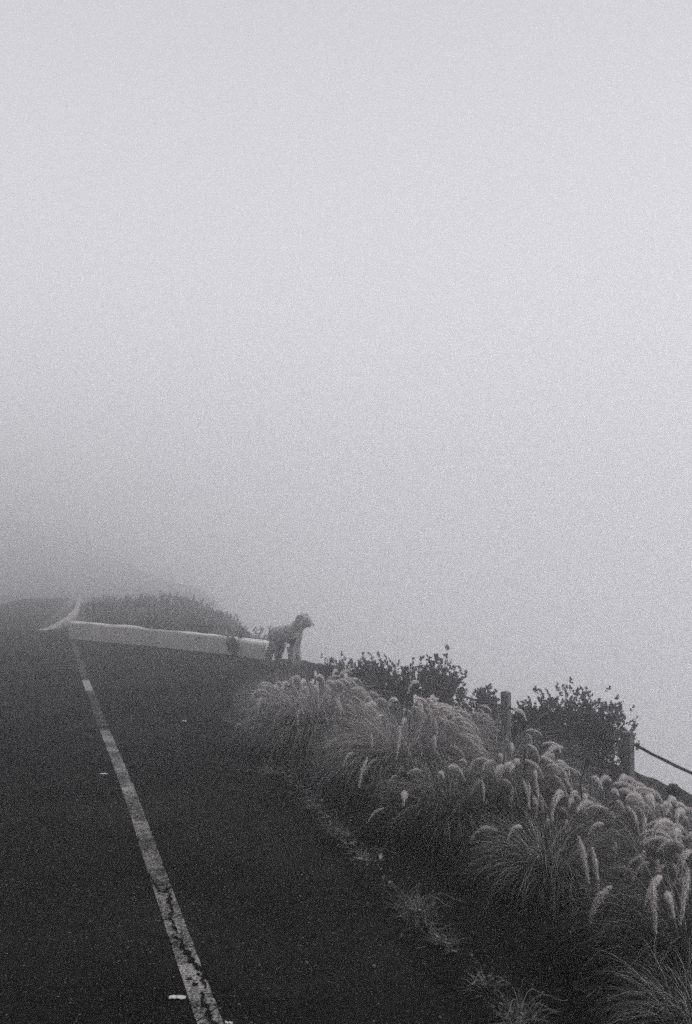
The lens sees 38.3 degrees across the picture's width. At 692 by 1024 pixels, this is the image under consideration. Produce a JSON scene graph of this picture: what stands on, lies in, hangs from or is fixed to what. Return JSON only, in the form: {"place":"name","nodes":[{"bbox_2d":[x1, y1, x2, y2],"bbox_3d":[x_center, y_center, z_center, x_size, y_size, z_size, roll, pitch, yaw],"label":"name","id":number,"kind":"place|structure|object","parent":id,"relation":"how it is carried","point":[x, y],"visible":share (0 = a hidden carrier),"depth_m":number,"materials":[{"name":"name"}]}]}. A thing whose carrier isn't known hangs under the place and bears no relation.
{"place":"outdoors","nodes":[
{"label":"outdoors","id":0,"kind":"place"},
{"bbox_2d":[0,598,469,1023],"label":"road","id":1,"kind":"structure","parent":0,"point":[75,948],"depth_m":5.72,"materials":[{"name":"grey asphalt"}]},
{"bbox_2d":[38,595,82,629],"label":"kerb","id":2,"kind":"structure","parent":1,"relation":"on","point":[72,615],"depth_m":29.59,"materials":[{"name":"paint"}]},
{"bbox_2d":[71,641,88,679],"bbox_3d":[-4.667,2.529,17.356,0.110,0.005,6.577,1,-3,-17],"label":"edge line","id":3,"kind":"object","parent":1,"relation":"on","point":[83,671],"visible":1,"depth_m":16.46,"materials":[{"name":"paint"}]},
{"bbox_2d":[82,680,92,690],"bbox_3d":[-3.544,2.373,13.650,0.102,0.004,1.126,1,-3,-17],"label":"edge line","id":4,"kind":"object","parent":1,"relation":"on","point":[87,685],"visible":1,"depth_m":13.62,"materials":[{"name":"paint"}]},
{"bbox_2d":[86,691,107,726],"bbox_3d":[-2.949,2.291,11.730,0.104,0.007,2.851,1,-3,-17],"label":"edge line","id":5,"kind":"object","parent":1,"relation":"on","point":[98,713],"visible":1,"depth_m":11.43,"materials":[{"name":"paint"}]},
{"bbox_2d":[99,728,223,1023],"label":"edge line","id":6,"kind":"object","parent":1,"relation":"on","point":[154,865],"visible":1,"depth_m":5.22,"materials":[{"name":"paint"}]},
{"bbox_2d":[169,995,185,998],"bbox_3d":[-0.682,1.961,4.029,0.068,0.009,0.031,0,-2,0],"label":"paper scrap","id":7,"kind":"object","parent":1,"relation":"on","point":[177,997],"visible":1,"depth_m":4.02,"materials":[{"name":"white paper"}]},
{"bbox_2d":[122,785,289,1023],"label":"road crack","id":8,"kind":"object","parent":1,"relation":"on","point":[203,975],"visible":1,"depth_m":4.43,"materials":[{"name":"black asphalt"}]},
{"bbox_2d":[248,757,291,775],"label":"weed tuft","id":9,"kind":"object","parent":1,"relation":"on","point":[270,771],"visible":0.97,"depth_m":8.23,"materials":[{"name":"plant"}]},
{"bbox_2d":[292,796,328,810],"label":"weed tuft","id":10,"kind":"object","parent":1,"relation":"on","point":[310,808],"visible":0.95,"depth_m":7.09,"materials":[{"name":"plant"}]},
{"bbox_2d":[310,823,352,839],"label":"weed tuft","id":11,"kind":"object","parent":1,"relation":"on","point":[345,833],"visible":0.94,"depth_m":6.39,"materials":[{"name":"plant"}]},
{"bbox_2d":[342,844,397,868],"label":"weed tuft","id":12,"kind":"object","parent":1,"relation":"on","point":[362,858],"visible":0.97,"depth_m":5.87,"materials":[{"name":"plant"}]},
{"bbox_2d":[232,699,535,1023],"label":"leaf litter","id":13,"kind":"object","parent":1,"relation":"on","point":[380,857],"visible":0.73,"depth_m":6.63,"materials":[{"name":"plant"}]},
{"bbox_2d":[381,884,465,929],"bbox_3d":[0.378,1.972,4.991,0.445,0.184,0.396,0,-2,0],"label":"weed tuft","id":14,"kind":"object","parent":1,"relation":"on","point":[414,910],"visible":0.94,"depth_m":5.02,"materials":[{"name":"plant"}]},
{"bbox_2d":[420,930,471,946],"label":"weed tuft","id":15,"kind":"object","parent":1,"relation":"on","point":[444,938],"visible":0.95,"depth_m":4.66,"materials":[{"name":"plant"}]},
{"bbox_2d":[456,966,511,997],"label":"weed tuft","id":16,"kind":"object","parent":1,"relation":"on","point":[484,983],"visible":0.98,"depth_m":4.17,"materials":[{"name":"plant"}]},
{"bbox_2d":[470,978,567,1023],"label":"weed tuft","id":17,"kind":"object","parent":1,"relation":"on","point":[521,1013],"visible":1,"depth_m":3.91,"materials":[{"name":"plant"}]},
{"bbox_2d":[0,509,691,1023],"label":"ground","id":18,"kind":"structure","parent":0,"point":[38,559],"depth_m":5.58,"materials":[{"name":"plant"}]},
{"bbox_2d":[84,604,142,625],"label":"shrub","id":19,"kind":"object","parent":18,"relation":"on","point":[102,617],"visible":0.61,"depth_m":22.38,"materials":[{"name":"grey plant"}]},
{"bbox_2d":[79,593,170,624],"bbox_3d":[-6.166,2.764,27.962,2.657,0.941,1.946,1,-3,-26],"label":"shrub","id":20,"kind":"object","parent":18,"relation":"on","point":[95,605],"visible":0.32,"depth_m":27.42,"materials":[{"name":"grey plant"}]},
{"bbox_2d":[119,606,177,628],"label":"shrub","id":21,"kind":"object","parent":18,"relation":"on","point":[146,620],"visible":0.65,"depth_m":21.60,"materials":[{"name":"grey plant"}]},
{"bbox_2d":[113,591,216,626],"bbox_3d":[-4.895,2.630,26.885,3.059,0.994,1.691,-1,-3,15],"label":"shrub","id":22,"kind":"object","parent":18,"relation":"on","point":[189,605],"visible":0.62,"depth_m":26.63,"materials":[{"name":"grey plant"}]},
{"bbox_2d":[69,621,274,659],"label":"wall","id":23,"kind":"structure","parent":18,"relation":"on","point":[171,639],"depth_m":19.13,"materials":[{"name":"grey concrete"}]},
{"bbox_2d":[150,608,196,630],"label":"shrub","id":24,"kind":"object","parent":18,"relation":"on","point":[165,625],"visible":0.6,"depth_m":21.40,"materials":[{"name":"grey plant"}]},
{"bbox_2d":[174,613,230,633],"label":"shrub","id":25,"kind":"object","parent":18,"relation":"on","point":[201,624],"visible":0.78,"depth_m":20.62,"materials":[{"name":"grey plant"}]},
{"bbox_2d":[178,604,239,626],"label":"shrub","id":26,"kind":"object","parent":18,"relation":"on","point":[219,614],"visible":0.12,"depth_m":25.70,"materials":[{"name":"grey plant"}]},
{"bbox_2d":[209,620,251,637],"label":"shrub","id":27,"kind":"object","parent":18,"relation":"on","point":[234,630],"visible":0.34,"depth_m":19.96,"materials":[{"name":"grey plant"}]},
{"bbox_2d":[225,633,244,655],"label":"shrub","id":28,"kind":"object","parent":18,"relation":"on","point":[232,645],"visible":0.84,"depth_m":17.63,"materials":[{"name":"grey plant"}]},
{"bbox_2d":[238,625,276,647],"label":"shrub","id":29,"kind":"object","parent":18,"relation":"on","point":[259,636],"visible":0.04,"depth_m":25.14,"materials":[{"name":"grey plant"}]},
{"bbox_2d":[264,613,313,666],"bbox_3d":[-0.895,2.034,15.870,0.855,0.888,0.339,-1,-3,24],"label":"dog","id":30,"kind":"object","parent":18,"relation":"on","point":[290,634],"visible":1,"depth_m":15.84},
{"bbox_2d":[217,663,405,765],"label":"fountain grass","id":31,"kind":"object","parent":18,"relation":"on","point":[286,720],"depth_m":8.98,"materials":[{"name":"grey plant"}]},
{"bbox_2d":[5,721,639,1010],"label":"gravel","id":32,"kind":"structure","parent":18,"relation":"on","point":[374,965],"depth_m":5.31,"materials":[{"name":"grey gravel"}]},
{"bbox_2d":[312,651,390,697],"bbox_3d":[0.043,2.355,13.895,1.190,0.819,0.786,-2,-3,40],"label":"shrub","id":33,"kind":"object","parent":18,"relation":"on","point":[328,670],"visible":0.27,"depth_m":13.86,"materials":[{"name":"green plant"}]},
{"bbox_2d":[292,679,522,819],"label":"fountain grass","id":34,"kind":"object","parent":18,"relation":"on","point":[404,743],"depth_m":7.44,"materials":[{"name":"plant"}]},
{"bbox_2d":[336,651,479,733],"bbox_3d":[0.695,2.105,10.912,1.651,1.136,1.352,0,-2,0],"label":"shrub","id":35,"kind":"object","parent":18,"relation":"on","point":[393,688],"visible":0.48,"depth_m":10.72,"materials":[{"name":"grey plant"}]},
{"bbox_2d":[425,645,459,725],"bbox_3d":[1.039,2.092,10.791,0.356,1.287,0.509,1,-3,-17],"label":"shrub","id":36,"kind":"object","parent":18,"relation":"on","point":[452,683],"visible":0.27,"depth_m":10.80,"materials":[{"name":"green plant"}]},
{"bbox_2d":[348,745,548,866],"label":"fountain grass","id":37,"kind":"object","parent":18,"relation":"on","point":[424,801],"depth_m":6.25,"materials":[{"name":"plant"}]},
{"bbox_2d":[466,683,500,742],"bbox_3d":[1.525,2.323,10.972,0.400,0.867,0.598,0,-2,10],"label":"shrub","id":38,"kind":"object","parent":18,"relation":"on","point":[482,694],"visible":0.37,"depth_m":10.84,"materials":[{"name":"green plant"}]},
{"bbox_2d":[481,723,554,778],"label":"fountain grass","id":39,"kind":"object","parent":18,"relation":"on","point":[499,733],"depth_m":8.82,"materials":[{"name":"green plant"}]},
{"bbox_2d":[417,731,626,855],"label":"fountain grass","id":40,"kind":"object","parent":18,"relation":"on","point":[543,781],"depth_m":6.34,"materials":[{"name":"plant"}]},
{"bbox_2d":[428,702,615,802],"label":"fountain grass","id":41,"kind":"object","parent":18,"relation":"on","point":[540,751],"depth_m":8.27,"materials":[{"name":"plant"}]},
{"bbox_2d":[523,747,525,819],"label":"dry stalk","id":42,"kind":"object","parent":18,"relation":"on","point":[524,751],"visible":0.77,"depth_m":6.24,"materials":[{"name":"grey plant"}]},
{"bbox_2d":[436,788,653,929],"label":"fountain grass","id":43,"kind":"object","parent":18,"relation":"on","point":[539,870],"depth_m":5.29,"materials":[{"name":"plant"}]},
{"bbox_2d":[424,670,691,819],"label":"rope fence","id":44,"kind":"object","parent":18,"relation":"on","point":[626,742],"visible":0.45,"depth_m":6.90,"materials":[{"name":"grey wood"}]},
{"bbox_2d":[511,676,639,789],"bbox_3d":[2.126,2.147,9.513,1.312,1.120,0.882,-1,-2,13],"label":"shrub","id":45,"kind":"object","parent":18,"relation":"on","point":[594,722],"visible":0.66,"depth_m":9.39,"materials":[{"name":"grey plant"}]},
{"bbox_2d":[580,756,588,837],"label":"dry stalk","id":46,"kind":"object","parent":18,"relation":"on","point":[587,761],"visible":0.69,"depth_m":5.94,"materials":[{"name":"grey plant"}]},
{"bbox_2d":[489,767,688,848],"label":"fountain grass","id":47,"kind":"object","parent":18,"relation":"on","point":[640,789],"depth_m":6.11,"materials":[{"name":"plant"}]},
{"bbox_2d":[540,784,691,904],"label":"fountain grass","id":48,"kind":"object","parent":18,"relation":"on","point":[650,798],"depth_m":5.52,"materials":[{"name":"plant"}]},
{"bbox_2d":[596,795,691,914],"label":"fountain grass","id":49,"kind":"object","parent":18,"relation":"on","point":[675,831],"depth_m":5.09,"materials":[{"name":"plant"}]},
{"bbox_2d":[666,783,681,844],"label":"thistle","id":50,"kind":"object","parent":18,"relation":"on","point":[672,789],"visible":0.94,"depth_m":5.52,"materials":[{"name":"grey plant"}]},
{"bbox_2d":[0,0,691,794],"label":"sky","id":51,"kind":"structure","parent":0,"point":[371,320],"materials":[{"name":"grey"}]},
{"bbox_2d":[383,668,523,756],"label":"fountain grass","id":52,"kind":"object","parent":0,"point":[472,701],"depth_m":10.30,"materials":[{"name":"plant"}]},
{"bbox_2d":[528,822,691,1005],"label":"fountain grass","id":53,"kind":"object","parent":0,"point":[674,920],"depth_m":4.25,"materials":[{"name":"plant"}]},
{"bbox_2d":[576,928,691,1023],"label":"fountain grass","id":54,"kind":"object","parent":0,"point":[675,1008],"depth_m":3.71,"materials":[{"name":"plant"}]}
]}

